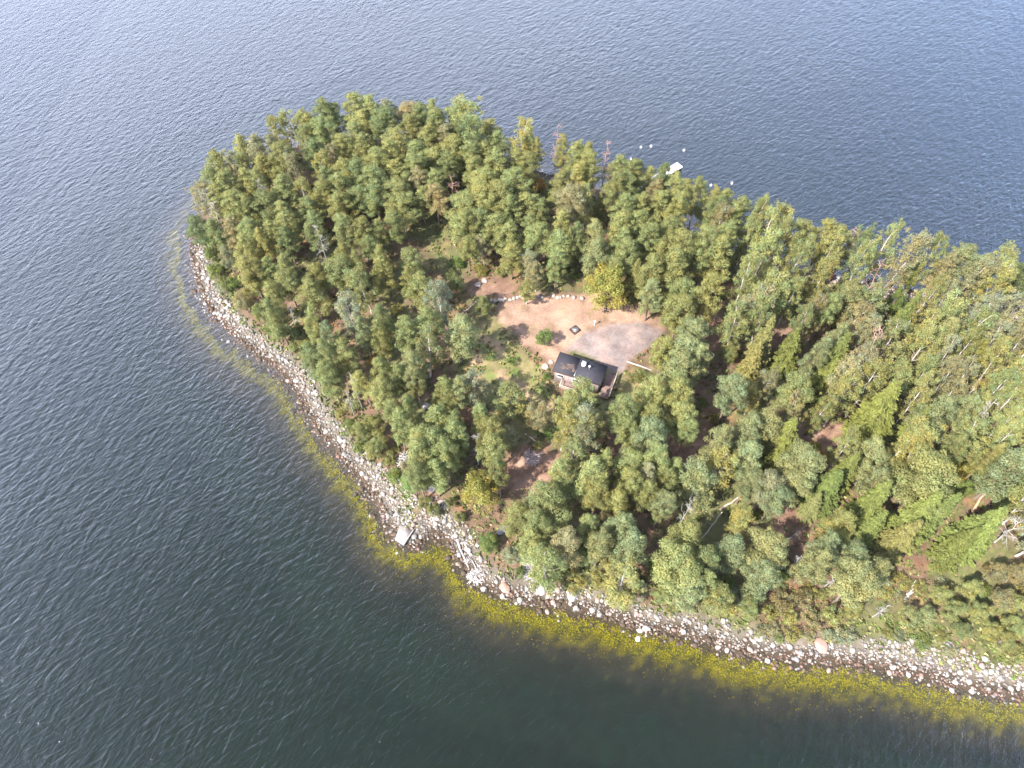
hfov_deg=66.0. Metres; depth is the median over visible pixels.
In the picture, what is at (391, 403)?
pine tree
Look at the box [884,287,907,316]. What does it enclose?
broadleaf tree
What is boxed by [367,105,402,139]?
pine tree
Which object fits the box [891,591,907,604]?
shrub
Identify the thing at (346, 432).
shrub
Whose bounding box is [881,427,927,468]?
birch tree
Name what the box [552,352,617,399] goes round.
cabin
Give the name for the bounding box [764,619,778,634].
shrub
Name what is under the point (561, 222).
pine tree
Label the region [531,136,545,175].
pine tree
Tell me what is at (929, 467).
pine tree
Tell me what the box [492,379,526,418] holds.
tree
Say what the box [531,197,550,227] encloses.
pine tree
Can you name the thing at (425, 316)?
pine tree
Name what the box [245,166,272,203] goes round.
pine tree
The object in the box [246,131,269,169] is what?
pine tree
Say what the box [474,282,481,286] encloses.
boulder
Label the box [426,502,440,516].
shrub
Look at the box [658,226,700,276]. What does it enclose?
pine tree
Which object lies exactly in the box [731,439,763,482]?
pine tree
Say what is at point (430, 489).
boulder
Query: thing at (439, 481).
pine tree
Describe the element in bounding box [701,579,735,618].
broadleaf tree
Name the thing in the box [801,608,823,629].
shrub
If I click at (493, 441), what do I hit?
pine tree
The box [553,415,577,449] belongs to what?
birch tree
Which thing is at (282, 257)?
pine tree
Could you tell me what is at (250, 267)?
pine tree
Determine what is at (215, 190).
pine tree
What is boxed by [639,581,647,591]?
shrub
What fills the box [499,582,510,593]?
boulder
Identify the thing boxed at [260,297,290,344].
pine tree
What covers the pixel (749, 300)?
birch tree
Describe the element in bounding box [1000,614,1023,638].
broadleaf tree
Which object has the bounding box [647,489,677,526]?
pine tree
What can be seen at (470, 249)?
pine tree
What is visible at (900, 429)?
spruce tree
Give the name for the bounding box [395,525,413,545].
landing slab
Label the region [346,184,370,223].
pine tree
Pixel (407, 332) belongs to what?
pine tree
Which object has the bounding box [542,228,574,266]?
pine tree
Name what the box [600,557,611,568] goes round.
shrub
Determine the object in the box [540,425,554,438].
shrub
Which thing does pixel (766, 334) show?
spruce tree
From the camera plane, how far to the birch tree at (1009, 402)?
120.58 m
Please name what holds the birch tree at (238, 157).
on the ground at (190, 576)
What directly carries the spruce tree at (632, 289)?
on the ground at (190, 576)
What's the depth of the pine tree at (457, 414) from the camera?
118.84 m
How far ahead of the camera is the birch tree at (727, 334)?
129.21 m
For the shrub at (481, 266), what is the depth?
144.92 m
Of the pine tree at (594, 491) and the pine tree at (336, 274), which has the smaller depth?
the pine tree at (594, 491)
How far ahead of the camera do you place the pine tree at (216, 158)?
153.59 m
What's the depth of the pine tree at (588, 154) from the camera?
148.57 m
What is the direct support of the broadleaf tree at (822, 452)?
on the ground at (190, 576)
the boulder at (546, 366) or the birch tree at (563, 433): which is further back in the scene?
the boulder at (546, 366)
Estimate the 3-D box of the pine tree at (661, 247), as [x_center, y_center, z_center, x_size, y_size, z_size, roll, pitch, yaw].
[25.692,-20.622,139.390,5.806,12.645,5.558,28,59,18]
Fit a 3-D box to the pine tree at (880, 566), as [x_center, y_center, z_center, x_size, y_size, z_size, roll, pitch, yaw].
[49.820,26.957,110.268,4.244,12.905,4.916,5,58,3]
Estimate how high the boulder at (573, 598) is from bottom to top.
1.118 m
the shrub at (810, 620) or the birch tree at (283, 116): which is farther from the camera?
the birch tree at (283, 116)
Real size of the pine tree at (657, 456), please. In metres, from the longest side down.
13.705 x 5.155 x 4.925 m
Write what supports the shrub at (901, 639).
on the ground at (190, 576)
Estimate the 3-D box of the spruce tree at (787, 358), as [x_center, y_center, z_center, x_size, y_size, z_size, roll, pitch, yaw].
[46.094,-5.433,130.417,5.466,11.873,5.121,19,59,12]
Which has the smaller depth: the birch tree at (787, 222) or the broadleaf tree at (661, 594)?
the broadleaf tree at (661, 594)
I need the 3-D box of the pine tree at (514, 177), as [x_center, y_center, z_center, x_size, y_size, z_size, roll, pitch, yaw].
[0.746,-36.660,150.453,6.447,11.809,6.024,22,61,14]
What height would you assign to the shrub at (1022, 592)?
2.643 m
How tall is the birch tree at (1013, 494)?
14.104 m
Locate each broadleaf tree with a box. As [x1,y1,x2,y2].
[198,233,213,247]
[217,245,236,273]
[233,292,252,312]
[247,274,262,299]
[251,302,267,323]
[269,318,286,344]
[331,374,346,397]
[349,422,371,442]
[362,441,381,458]
[367,413,387,432]
[368,430,388,452]
[400,473,421,496]
[448,272,464,296]
[460,468,499,516]
[478,530,498,554]
[500,545,520,564]
[512,401,528,420]
[535,328,553,345]
[572,547,591,566]
[582,262,631,311]
[649,586,671,604]
[650,534,705,596]
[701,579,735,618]
[717,343,737,365]
[737,596,758,620]
[806,439,822,451]
[810,449,828,463]
[843,601,863,619]
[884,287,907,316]
[897,605,921,627]
[901,265,920,291]
[916,604,937,626]
[927,584,952,604]
[942,599,967,622]
[950,479,976,501]
[950,620,971,640]
[951,461,974,481]
[954,578,986,600]
[967,600,994,625]
[980,620,1003,641]
[981,562,1011,583]
[987,587,1014,611]
[990,628,1018,653]
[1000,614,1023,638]
[1005,592,1023,615]
[1006,562,1023,583]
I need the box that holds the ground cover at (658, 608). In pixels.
[204,142,1023,680]
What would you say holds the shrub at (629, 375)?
on the ground at (190, 576)
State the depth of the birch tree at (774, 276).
129.17 m
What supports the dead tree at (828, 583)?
on the ground at (190, 576)
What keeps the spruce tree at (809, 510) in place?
on the ground at (190, 576)
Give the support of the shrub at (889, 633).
on the ground at (190, 576)
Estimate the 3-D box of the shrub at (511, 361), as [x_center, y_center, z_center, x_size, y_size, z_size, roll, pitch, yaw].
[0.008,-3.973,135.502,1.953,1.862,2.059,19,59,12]
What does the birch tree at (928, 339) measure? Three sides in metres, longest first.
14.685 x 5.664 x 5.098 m
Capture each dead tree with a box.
[202,187,222,229]
[286,113,304,161]
[312,225,329,262]
[343,392,355,413]
[347,373,362,408]
[470,433,481,464]
[676,498,694,531]
[820,578,834,586]
[967,399,998,442]
[994,516,1023,545]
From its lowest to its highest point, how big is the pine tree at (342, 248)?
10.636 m
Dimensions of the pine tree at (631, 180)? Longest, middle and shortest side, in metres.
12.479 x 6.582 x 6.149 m
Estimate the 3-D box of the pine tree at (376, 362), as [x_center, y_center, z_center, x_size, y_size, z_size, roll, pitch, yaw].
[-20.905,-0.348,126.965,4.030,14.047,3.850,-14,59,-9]
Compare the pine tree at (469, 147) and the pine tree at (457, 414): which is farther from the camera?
the pine tree at (469, 147)
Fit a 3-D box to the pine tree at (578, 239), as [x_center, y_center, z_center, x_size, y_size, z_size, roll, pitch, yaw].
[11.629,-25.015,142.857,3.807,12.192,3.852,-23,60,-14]
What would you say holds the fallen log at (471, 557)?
on the shore stones
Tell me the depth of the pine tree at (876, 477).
113.38 m
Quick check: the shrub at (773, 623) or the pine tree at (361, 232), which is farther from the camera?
the pine tree at (361, 232)
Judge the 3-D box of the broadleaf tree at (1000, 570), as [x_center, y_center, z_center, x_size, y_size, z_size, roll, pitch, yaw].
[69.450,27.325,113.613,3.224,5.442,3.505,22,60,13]
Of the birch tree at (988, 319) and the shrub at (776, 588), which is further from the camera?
the birch tree at (988, 319)
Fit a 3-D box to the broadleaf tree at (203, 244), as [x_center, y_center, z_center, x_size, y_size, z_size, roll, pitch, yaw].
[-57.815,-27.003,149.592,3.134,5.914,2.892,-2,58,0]
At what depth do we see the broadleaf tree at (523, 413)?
127.22 m
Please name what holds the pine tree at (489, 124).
on the ground at (190, 576)
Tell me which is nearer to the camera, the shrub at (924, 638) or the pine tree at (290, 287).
the shrub at (924, 638)
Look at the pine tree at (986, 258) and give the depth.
136.45 m
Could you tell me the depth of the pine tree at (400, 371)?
125.09 m
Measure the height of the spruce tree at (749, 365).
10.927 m
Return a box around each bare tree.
[442,176,458,212]
[550,124,562,175]
[596,141,610,194]
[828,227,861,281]
[852,323,884,362]
[864,257,888,292]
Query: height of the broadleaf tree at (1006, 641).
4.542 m
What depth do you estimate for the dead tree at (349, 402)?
128.16 m
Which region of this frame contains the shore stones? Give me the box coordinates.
[181,135,1023,711]
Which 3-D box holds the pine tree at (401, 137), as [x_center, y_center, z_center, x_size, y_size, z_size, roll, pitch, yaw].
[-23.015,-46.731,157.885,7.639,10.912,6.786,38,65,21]
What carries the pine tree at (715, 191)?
on the ground at (190, 576)
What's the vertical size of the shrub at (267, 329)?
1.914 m
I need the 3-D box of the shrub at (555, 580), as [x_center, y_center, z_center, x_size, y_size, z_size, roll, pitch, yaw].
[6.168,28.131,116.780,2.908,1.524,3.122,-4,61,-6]
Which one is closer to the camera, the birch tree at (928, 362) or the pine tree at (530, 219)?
the birch tree at (928, 362)
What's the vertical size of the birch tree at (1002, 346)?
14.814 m
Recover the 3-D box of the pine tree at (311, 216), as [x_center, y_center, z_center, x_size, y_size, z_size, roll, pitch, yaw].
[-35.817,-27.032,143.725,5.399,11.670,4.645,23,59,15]
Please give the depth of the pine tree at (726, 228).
137.20 m
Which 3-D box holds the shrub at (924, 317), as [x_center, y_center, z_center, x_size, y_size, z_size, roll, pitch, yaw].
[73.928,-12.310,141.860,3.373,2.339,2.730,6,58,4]
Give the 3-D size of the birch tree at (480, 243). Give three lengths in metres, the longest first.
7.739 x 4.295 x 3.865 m
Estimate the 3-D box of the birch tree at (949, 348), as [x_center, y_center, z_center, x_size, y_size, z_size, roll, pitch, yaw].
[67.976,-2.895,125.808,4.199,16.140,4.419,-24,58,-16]
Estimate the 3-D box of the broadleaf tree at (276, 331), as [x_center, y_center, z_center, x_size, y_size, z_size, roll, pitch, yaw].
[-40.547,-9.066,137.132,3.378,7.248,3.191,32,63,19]
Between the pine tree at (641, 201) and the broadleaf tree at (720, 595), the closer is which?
the broadleaf tree at (720, 595)
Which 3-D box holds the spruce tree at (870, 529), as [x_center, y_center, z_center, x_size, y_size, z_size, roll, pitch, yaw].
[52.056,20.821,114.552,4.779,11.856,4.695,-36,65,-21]
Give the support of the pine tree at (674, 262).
on the ground at (190, 576)
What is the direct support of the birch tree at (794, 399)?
on the ground at (190, 576)
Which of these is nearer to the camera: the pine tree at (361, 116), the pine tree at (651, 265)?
the pine tree at (651, 265)
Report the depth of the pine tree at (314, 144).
153.58 m
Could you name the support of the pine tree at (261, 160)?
on the ground at (190, 576)
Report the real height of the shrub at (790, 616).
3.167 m
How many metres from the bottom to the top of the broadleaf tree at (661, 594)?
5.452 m
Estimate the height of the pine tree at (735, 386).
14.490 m
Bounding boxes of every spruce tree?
[560,226,579,275]
[589,192,606,229]
[620,258,640,304]
[732,339,763,383]
[741,315,775,370]
[757,417,798,472]
[766,327,800,380]
[794,469,843,520]
[796,491,821,526]
[800,358,839,410]
[807,332,851,388]
[822,452,859,502]
[832,479,892,530]
[839,379,902,462]
[843,509,888,549]
[868,519,923,571]
[881,491,944,555]
[885,291,922,341]
[891,405,932,442]
[919,492,961,544]
[923,526,981,574]
[933,506,1008,572]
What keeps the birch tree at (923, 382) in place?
on the ground at (190, 576)
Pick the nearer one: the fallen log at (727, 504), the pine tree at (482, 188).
the fallen log at (727, 504)
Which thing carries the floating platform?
on the water at (238, 62)
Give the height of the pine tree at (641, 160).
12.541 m
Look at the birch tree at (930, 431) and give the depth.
114.97 m
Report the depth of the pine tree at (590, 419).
117.98 m
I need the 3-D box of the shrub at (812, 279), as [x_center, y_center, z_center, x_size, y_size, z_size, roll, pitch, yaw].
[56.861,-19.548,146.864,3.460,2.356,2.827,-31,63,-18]
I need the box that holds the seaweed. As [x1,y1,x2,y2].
[157,230,1023,747]
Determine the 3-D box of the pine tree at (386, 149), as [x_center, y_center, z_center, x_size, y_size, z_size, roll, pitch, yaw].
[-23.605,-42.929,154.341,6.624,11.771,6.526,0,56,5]
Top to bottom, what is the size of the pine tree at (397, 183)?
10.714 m
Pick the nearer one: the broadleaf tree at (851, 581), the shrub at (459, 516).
the broadleaf tree at (851, 581)
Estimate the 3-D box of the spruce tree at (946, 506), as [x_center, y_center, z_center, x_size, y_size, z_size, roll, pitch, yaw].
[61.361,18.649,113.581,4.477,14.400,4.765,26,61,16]
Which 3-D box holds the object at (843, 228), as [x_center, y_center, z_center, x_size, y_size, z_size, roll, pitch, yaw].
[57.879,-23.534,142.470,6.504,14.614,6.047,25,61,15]
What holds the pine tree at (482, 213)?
on the ground at (190, 576)
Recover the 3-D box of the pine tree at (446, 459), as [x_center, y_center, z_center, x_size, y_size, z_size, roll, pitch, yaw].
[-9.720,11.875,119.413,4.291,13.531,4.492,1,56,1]
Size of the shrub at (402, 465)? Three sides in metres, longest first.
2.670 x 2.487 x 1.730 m
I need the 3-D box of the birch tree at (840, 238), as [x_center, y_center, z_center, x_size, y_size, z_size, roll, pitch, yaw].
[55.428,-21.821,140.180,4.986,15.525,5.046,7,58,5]
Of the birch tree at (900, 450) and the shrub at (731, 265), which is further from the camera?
the shrub at (731, 265)
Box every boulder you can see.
[422,403,430,409]
[426,485,435,492]
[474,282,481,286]
[498,527,505,534]
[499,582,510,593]
[536,586,545,595]
[542,363,548,369]
[568,591,577,601]
[589,607,594,612]
[619,621,625,627]
[633,610,639,616]
[635,635,640,641]
[642,625,650,631]
[653,614,659,619]
[680,628,685,634]
[746,646,752,651]
[814,637,827,653]
[857,666,863,672]
[978,663,985,668]
[981,656,987,661]
[983,669,988,674]
[1001,687,1006,693]
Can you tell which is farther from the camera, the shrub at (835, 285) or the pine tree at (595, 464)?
the shrub at (835, 285)
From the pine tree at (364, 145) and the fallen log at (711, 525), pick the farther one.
the pine tree at (364, 145)
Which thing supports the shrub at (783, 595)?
on the ground at (190, 576)
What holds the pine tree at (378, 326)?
on the ground at (190, 576)
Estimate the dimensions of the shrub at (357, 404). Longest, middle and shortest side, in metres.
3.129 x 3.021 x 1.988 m
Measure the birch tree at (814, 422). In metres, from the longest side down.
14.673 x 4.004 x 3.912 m
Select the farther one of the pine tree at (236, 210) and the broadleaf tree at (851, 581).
the pine tree at (236, 210)
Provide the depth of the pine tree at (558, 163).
155.02 m
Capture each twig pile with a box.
[396,451,409,469]
[466,567,482,584]
[520,564,535,581]
[522,449,543,465]
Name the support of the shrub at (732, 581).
on the ground at (190, 576)
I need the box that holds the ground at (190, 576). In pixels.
[0,0,1023,767]
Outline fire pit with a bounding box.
[569,325,579,334]
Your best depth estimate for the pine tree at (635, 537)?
108.97 m
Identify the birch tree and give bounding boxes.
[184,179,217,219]
[219,149,248,186]
[231,149,254,182]
[265,114,289,147]
[277,108,299,146]
[283,150,308,195]
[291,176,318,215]
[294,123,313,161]
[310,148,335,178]
[324,142,348,173]
[334,288,369,347]
[342,262,381,313]
[414,320,446,376]
[422,277,452,332]
[449,92,486,139]
[458,110,491,153]
[460,367,493,408]
[473,233,491,267]
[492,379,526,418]
[508,116,534,157]
[516,248,538,279]
[519,278,537,303]
[520,542,568,597]
[523,400,554,432]
[524,260,544,291]
[550,389,579,435]
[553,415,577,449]
[560,434,589,476]
[562,375,596,416]
[566,400,599,443]
[566,424,601,466]
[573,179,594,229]
[598,553,645,612]
[672,454,725,513]
[693,445,739,489]
[703,200,734,249]
[712,300,753,348]
[724,497,755,534]
[725,251,761,307]
[732,281,776,336]
[733,215,764,268]
[737,196,772,260]
[737,379,765,414]
[739,226,785,293]
[741,286,776,344]
[744,267,791,315]
[746,198,783,267]
[755,366,781,400]
[759,202,794,260]
[762,212,803,283]
[776,274,807,325]
[776,389,803,424]
[779,234,816,284]
[785,301,813,347]
[797,291,829,335]
[798,392,840,437]
[802,251,840,313]
[806,229,846,286]
[821,368,870,426]
[823,351,865,402]
[825,423,861,471]
[832,298,876,347]
[835,237,876,291]
[838,339,879,391]
[840,223,877,281]
[840,356,890,417]
[847,309,883,356]
[849,277,888,328]
[855,354,896,401]
[860,217,905,283]
[863,317,914,364]
[874,357,913,395]
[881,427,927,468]
[882,226,934,289]
[889,415,948,468]
[893,370,941,426]
[900,308,945,358]
[901,320,946,372]
[903,347,940,400]
[905,230,949,294]
[907,272,949,326]
[917,276,961,329]
[918,333,963,394]
[921,288,969,349]
[924,354,969,403]
[936,355,983,400]
[938,328,982,382]
[938,413,994,465]
[943,304,999,360]
[944,255,1003,309]
[956,336,990,378]
[957,291,1007,343]
[961,319,1014,368]
[966,260,1019,327]
[967,239,1020,306]
[969,332,1022,393]
[969,403,1023,450]
[972,417,1023,463]
[974,366,1022,412]
[980,356,1023,407]
[984,378,1023,424]
[991,323,1023,372]
[991,411,1023,443]
[991,472,1023,525]
[994,287,1023,336]
[1009,380,1023,417]
[1011,280,1023,314]
[1014,519,1023,556]
[1016,429,1023,447]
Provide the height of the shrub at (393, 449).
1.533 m
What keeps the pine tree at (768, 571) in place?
on the ground at (190, 576)
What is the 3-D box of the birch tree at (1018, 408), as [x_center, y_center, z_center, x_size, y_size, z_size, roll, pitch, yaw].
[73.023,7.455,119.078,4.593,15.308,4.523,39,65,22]
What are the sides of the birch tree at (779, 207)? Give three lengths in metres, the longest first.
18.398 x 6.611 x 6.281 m
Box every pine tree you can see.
[185,214,211,248]
[198,164,230,190]
[203,148,235,188]
[203,218,234,250]
[204,183,234,218]
[215,168,246,204]
[220,187,252,220]
[222,215,243,252]
[231,132,254,168]
[232,166,263,203]
[232,253,266,297]
[233,234,262,270]
[236,216,263,250]
[238,193,263,225]
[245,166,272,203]
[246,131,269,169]
[248,188,291,225]
[250,151,277,187]
[253,226,277,269]
[260,255,281,290]
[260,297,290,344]
[262,133,280,164]
[263,220,286,256]
[263,280,286,321]
[267,139,301,189]
[271,172,299,218]
[271,267,303,307]
[273,199,301,242]
[275,226,301,265]
[275,252,298,295]
[276,210,304,253]
[290,107,312,140]
[293,276,333,319]
[294,194,323,230]
[297,111,317,151]
[298,340,323,386]
[301,210,333,258]
[303,136,331,172]
[303,306,326,347]
[304,261,331,300]
[308,113,338,157]
[310,96,340,131]
[310,179,338,220]
[315,337,341,375]
[315,361,344,401]
[316,165,335,198]
[318,319,339,357]
[322,252,355,292]
[324,101,347,141]
[327,189,359,228]
[328,170,356,216]
[330,132,355,161]
[332,157,355,187]
[332,212,359,259]
[332,335,362,379]
[333,241,360,271]
[340,90,368,127]
[345,156,370,188]
[346,121,365,157]
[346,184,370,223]
[347,107,379,142]
[349,250,368,294]
[349,369,374,408]
[351,131,376,167]
[352,215,372,260]
[354,315,377,356]
[355,162,387,214]
[358,93,381,129]
[358,180,390,224]
[358,234,377,268]
[362,145,391,177]
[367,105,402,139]
[367,374,393,420]
[369,255,398,300]
[369,356,391,395]
[370,243,395,280]
[370,317,393,363]
[371,217,389,253]
[371,302,395,350]
[373,97,402,133]
[377,124,412,162]
[378,137,405,176]
[380,174,414,215]
[382,397,403,426]
[383,157,409,191]
[383,190,422,231]
[383,212,408,252]
[389,363,410,400]
[391,100,424,130]
[391,406,410,450]
[394,314,423,352]
[396,246,424,274]
[398,151,430,191]
[398,349,429,396]
[399,112,423,147]
[399,265,416,306]
[400,392,420,426]
[401,418,420,448]
[402,364,426,407]
[403,459,430,497]
[404,139,431,176]
[405,270,436,309]
[406,164,428,203]
[406,436,434,477]
[408,423,431,450]
[412,101,428,135]
[412,122,440,155]
[412,304,444,346]
[413,184,434,223]
[417,424,453,462]
[421,146,444,174]
[421,403,450,433]
[422,182,449,225]
[423,98,439,129]
[423,107,448,144]
[425,458,449,496]
[427,166,447,211]
[431,375,451,412]
[432,437,459,483]
[436,133,465,180]
[436,149,457,195]
[437,124,454,154]
[437,377,462,413]
[439,105,458,129]
[440,436,464,473]
[441,313,481,363]
[442,117,470,151]
[443,188,481,235]
[443,418,469,465]
[444,408,466,440]
[448,208,480,242]
[451,375,472,417]
[455,139,482,184]
[456,235,478,271]
[461,155,485,196]
[467,179,498,214]
[468,165,494,198]
[468,206,492,238]
[470,402,490,433]
[472,139,492,170]
[472,296,494,315]
[473,414,507,447]
[475,118,501,149]
[475,429,511,470]
[479,178,517,217]
[481,210,507,256]
[483,144,508,182]
[485,454,509,497]
[487,129,510,163]
[494,219,522,253]
[499,242,522,279]
[499,499,529,539]
[500,165,533,206]
[501,192,522,225]
[502,424,520,449]
[504,147,526,174]
[515,191,540,228]
[516,150,540,186]
[516,525,547,559]
[517,212,537,246]
[520,132,535,160]
[521,221,554,262]
[522,479,571,531]
[522,507,552,545]
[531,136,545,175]
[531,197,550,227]
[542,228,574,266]
[546,169,572,210]
[546,244,569,289]
[548,458,572,493]
[548,525,582,568]
[550,207,569,243]
[552,133,569,179]
[552,183,589,231]
[562,138,584,183]
[567,163,585,213]
[567,221,585,262]
[569,453,608,502]
[571,148,601,195]
[575,408,606,452]
[576,512,599,542]
[579,141,597,181]
[579,235,609,276]
[580,218,606,261]
[581,476,613,514]
[583,525,617,566]
[596,486,631,520]
[597,446,614,486]
[599,153,635,192]
[600,169,631,223]
[600,510,637,548]
[605,209,637,252]
[605,256,622,300]
[606,392,638,442]
[607,170,642,211]
[608,191,635,226]
[608,225,632,259]
[608,236,641,276]
[609,526,648,573]
[610,445,643,482]
[613,415,640,454]
[613,465,643,500]
[622,158,648,193]
[627,209,652,261]
[630,415,668,455]
[630,479,657,512]
[631,159,646,187]
[631,191,651,228]
[632,372,667,422]
[633,252,664,302]
[634,221,662,264]
[634,460,658,495]
[635,403,664,442]
[637,277,664,320]
[639,441,672,479]
[640,165,656,197]
[642,237,669,276]
[643,178,664,212]
[644,189,670,227]
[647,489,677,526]
[648,334,674,373]
[653,161,671,190]
[654,247,694,299]
[654,466,678,499]
[656,213,680,252]
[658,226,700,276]
[658,332,699,374]
[659,189,688,235]
[659,293,696,337]
[660,169,682,218]
[660,366,691,412]
[660,517,704,561]
[662,350,700,389]
[662,375,694,419]
[662,398,698,443]
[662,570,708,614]
[664,456,683,489]
[665,275,698,308]
[668,178,693,218]
[673,315,713,353]
[674,416,699,453]
[683,175,708,231]
[684,543,720,574]
[686,223,717,287]
[686,341,714,379]
[688,270,724,322]
[694,184,721,229]
[695,233,733,290]
[695,568,716,599]
[698,423,736,466]
[702,194,727,234]
[711,531,746,574]
[712,187,735,221]
[712,220,741,254]
[713,371,749,423]
[720,201,744,244]
[727,195,753,240]
[729,410,763,459]
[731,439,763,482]
[732,467,764,504]
[737,405,783,451]
[739,192,769,245]
[739,557,782,601]
[744,526,788,572]
[751,468,788,512]
[757,484,794,521]
[769,462,813,508]
[773,370,814,417]
[774,437,827,489]
[783,218,816,262]
[787,545,834,584]
[797,336,832,377]
[804,527,841,572]
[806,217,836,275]
[810,291,843,341]
[813,505,857,545]
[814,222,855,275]
[820,321,850,357]
[826,280,865,331]
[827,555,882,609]
[832,537,872,575]
[847,434,891,483]
[853,463,894,499]
[859,555,894,593]
[888,439,961,515]
[902,393,958,444]
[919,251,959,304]
[920,316,960,370]
[929,241,980,298]
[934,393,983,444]
[939,430,971,466]
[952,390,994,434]
[954,253,993,297]
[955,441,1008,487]
[972,445,1023,504]
[1000,259,1023,296]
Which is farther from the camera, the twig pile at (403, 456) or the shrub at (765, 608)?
the twig pile at (403, 456)
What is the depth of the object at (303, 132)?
156.12 m
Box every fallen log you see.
[456,539,469,569]
[464,541,477,571]
[627,360,651,370]
[699,512,722,541]
[720,495,742,509]
[781,525,806,545]
[904,580,915,599]
[971,495,983,511]
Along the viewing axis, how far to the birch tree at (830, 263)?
132.66 m
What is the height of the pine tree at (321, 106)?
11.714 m
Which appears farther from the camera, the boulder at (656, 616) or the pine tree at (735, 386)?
the pine tree at (735, 386)
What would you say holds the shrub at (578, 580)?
on the ground at (190, 576)
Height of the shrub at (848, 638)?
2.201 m
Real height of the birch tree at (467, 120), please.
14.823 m
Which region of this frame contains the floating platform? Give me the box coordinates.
[666,162,682,174]
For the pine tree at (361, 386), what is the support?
on the ground at (190, 576)
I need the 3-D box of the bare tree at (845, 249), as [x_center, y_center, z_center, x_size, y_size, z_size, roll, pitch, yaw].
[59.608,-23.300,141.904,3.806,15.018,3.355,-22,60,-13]
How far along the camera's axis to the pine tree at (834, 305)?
129.39 m
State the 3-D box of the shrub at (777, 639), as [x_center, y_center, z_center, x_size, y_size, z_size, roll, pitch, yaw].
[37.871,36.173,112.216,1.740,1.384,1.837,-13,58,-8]
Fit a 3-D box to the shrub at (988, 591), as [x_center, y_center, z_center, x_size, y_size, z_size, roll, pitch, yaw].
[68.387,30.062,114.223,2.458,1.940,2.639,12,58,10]
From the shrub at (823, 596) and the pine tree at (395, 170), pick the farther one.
the pine tree at (395, 170)
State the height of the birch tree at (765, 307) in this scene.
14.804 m
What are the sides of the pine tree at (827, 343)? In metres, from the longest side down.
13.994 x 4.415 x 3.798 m
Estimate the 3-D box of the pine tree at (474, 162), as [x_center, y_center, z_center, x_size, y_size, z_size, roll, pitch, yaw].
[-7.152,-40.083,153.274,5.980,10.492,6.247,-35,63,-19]
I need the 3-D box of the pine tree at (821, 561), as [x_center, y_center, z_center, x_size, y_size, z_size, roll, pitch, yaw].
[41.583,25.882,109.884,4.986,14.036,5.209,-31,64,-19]
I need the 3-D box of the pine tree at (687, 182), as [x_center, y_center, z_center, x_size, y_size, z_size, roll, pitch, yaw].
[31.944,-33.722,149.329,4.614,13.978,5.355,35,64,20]
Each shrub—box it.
[203,246,217,260]
[206,262,222,280]
[214,275,231,292]
[226,274,240,289]
[241,287,253,294]
[263,325,274,334]
[287,339,301,352]
[289,322,305,338]
[298,334,313,348]
[335,408,345,418]
[341,418,353,427]
[343,396,361,412]
[344,426,353,436]
[350,441,363,453]
[360,414,376,426]
[366,353,377,365]
[378,450,395,466]
[385,467,401,483]
[390,443,399,453]
[391,303,403,314]
[399,458,411,473]
[418,495,432,510]
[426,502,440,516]
[444,267,455,279]
[445,496,455,507]
[448,256,464,268]
[453,510,465,522]
[472,263,487,278]
[495,267,505,277]
[505,356,517,365]
[515,567,524,577]
[533,177,546,190]
[533,440,542,450]
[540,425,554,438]
[542,372,551,380]
[548,569,563,582]
[560,564,580,580]
[562,580,578,595]
[570,271,579,278]
[574,575,587,590]
[591,569,610,590]
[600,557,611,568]
[626,372,640,383]
[626,590,635,602]
[635,368,648,380]
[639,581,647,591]
[645,557,654,574]
[650,516,658,525]
[651,581,664,588]
[663,604,678,617]
[696,397,710,408]
[708,413,720,423]
[716,290,725,299]
[721,575,734,590]
[721,602,737,616]
[722,255,736,267]
[726,584,746,608]
[727,266,744,282]
[744,589,765,603]
[752,509,764,521]
[753,624,768,641]
[759,603,779,622]
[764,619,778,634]
[768,549,788,569]
[769,588,794,613]
[771,581,787,594]
[771,631,783,643]
[775,567,793,587]
[778,604,797,624]
[782,624,802,644]
[785,301,798,317]
[790,587,813,610]
[792,555,808,579]
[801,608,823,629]
[803,582,818,597]
[804,630,815,643]
[807,274,824,282]
[817,587,830,603]
[820,603,843,627]
[820,629,837,642]
[826,318,841,327]
[833,281,843,290]
[835,626,857,646]
[870,308,884,321]
[877,321,886,333]
[879,625,893,638]
[880,572,891,588]
[880,585,894,599]
[885,304,900,314]
[890,571,911,592]
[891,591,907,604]
[893,630,906,642]
[903,619,920,632]
[906,320,919,332]
[909,579,929,595]
[909,632,931,652]
[914,309,926,321]
[931,576,954,599]
[932,628,947,641]
[940,643,958,661]
[979,582,992,599]
[1004,643,1023,666]
[1014,585,1023,596]
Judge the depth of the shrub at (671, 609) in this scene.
113.75 m
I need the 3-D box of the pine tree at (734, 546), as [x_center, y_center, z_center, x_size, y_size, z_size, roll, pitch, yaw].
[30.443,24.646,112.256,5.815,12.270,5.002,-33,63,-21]
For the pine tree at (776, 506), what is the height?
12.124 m
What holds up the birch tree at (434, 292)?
on the ground at (190, 576)
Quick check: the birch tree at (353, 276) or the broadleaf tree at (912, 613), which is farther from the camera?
the birch tree at (353, 276)
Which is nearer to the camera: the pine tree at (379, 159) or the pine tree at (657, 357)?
the pine tree at (657, 357)
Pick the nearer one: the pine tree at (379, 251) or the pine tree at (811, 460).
the pine tree at (811, 460)
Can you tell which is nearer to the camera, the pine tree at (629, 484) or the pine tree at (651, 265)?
the pine tree at (629, 484)
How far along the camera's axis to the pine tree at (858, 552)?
108.03 m
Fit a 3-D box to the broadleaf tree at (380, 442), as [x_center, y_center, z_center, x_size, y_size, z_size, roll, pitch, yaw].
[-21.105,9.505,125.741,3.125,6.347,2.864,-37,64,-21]
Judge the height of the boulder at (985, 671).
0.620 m

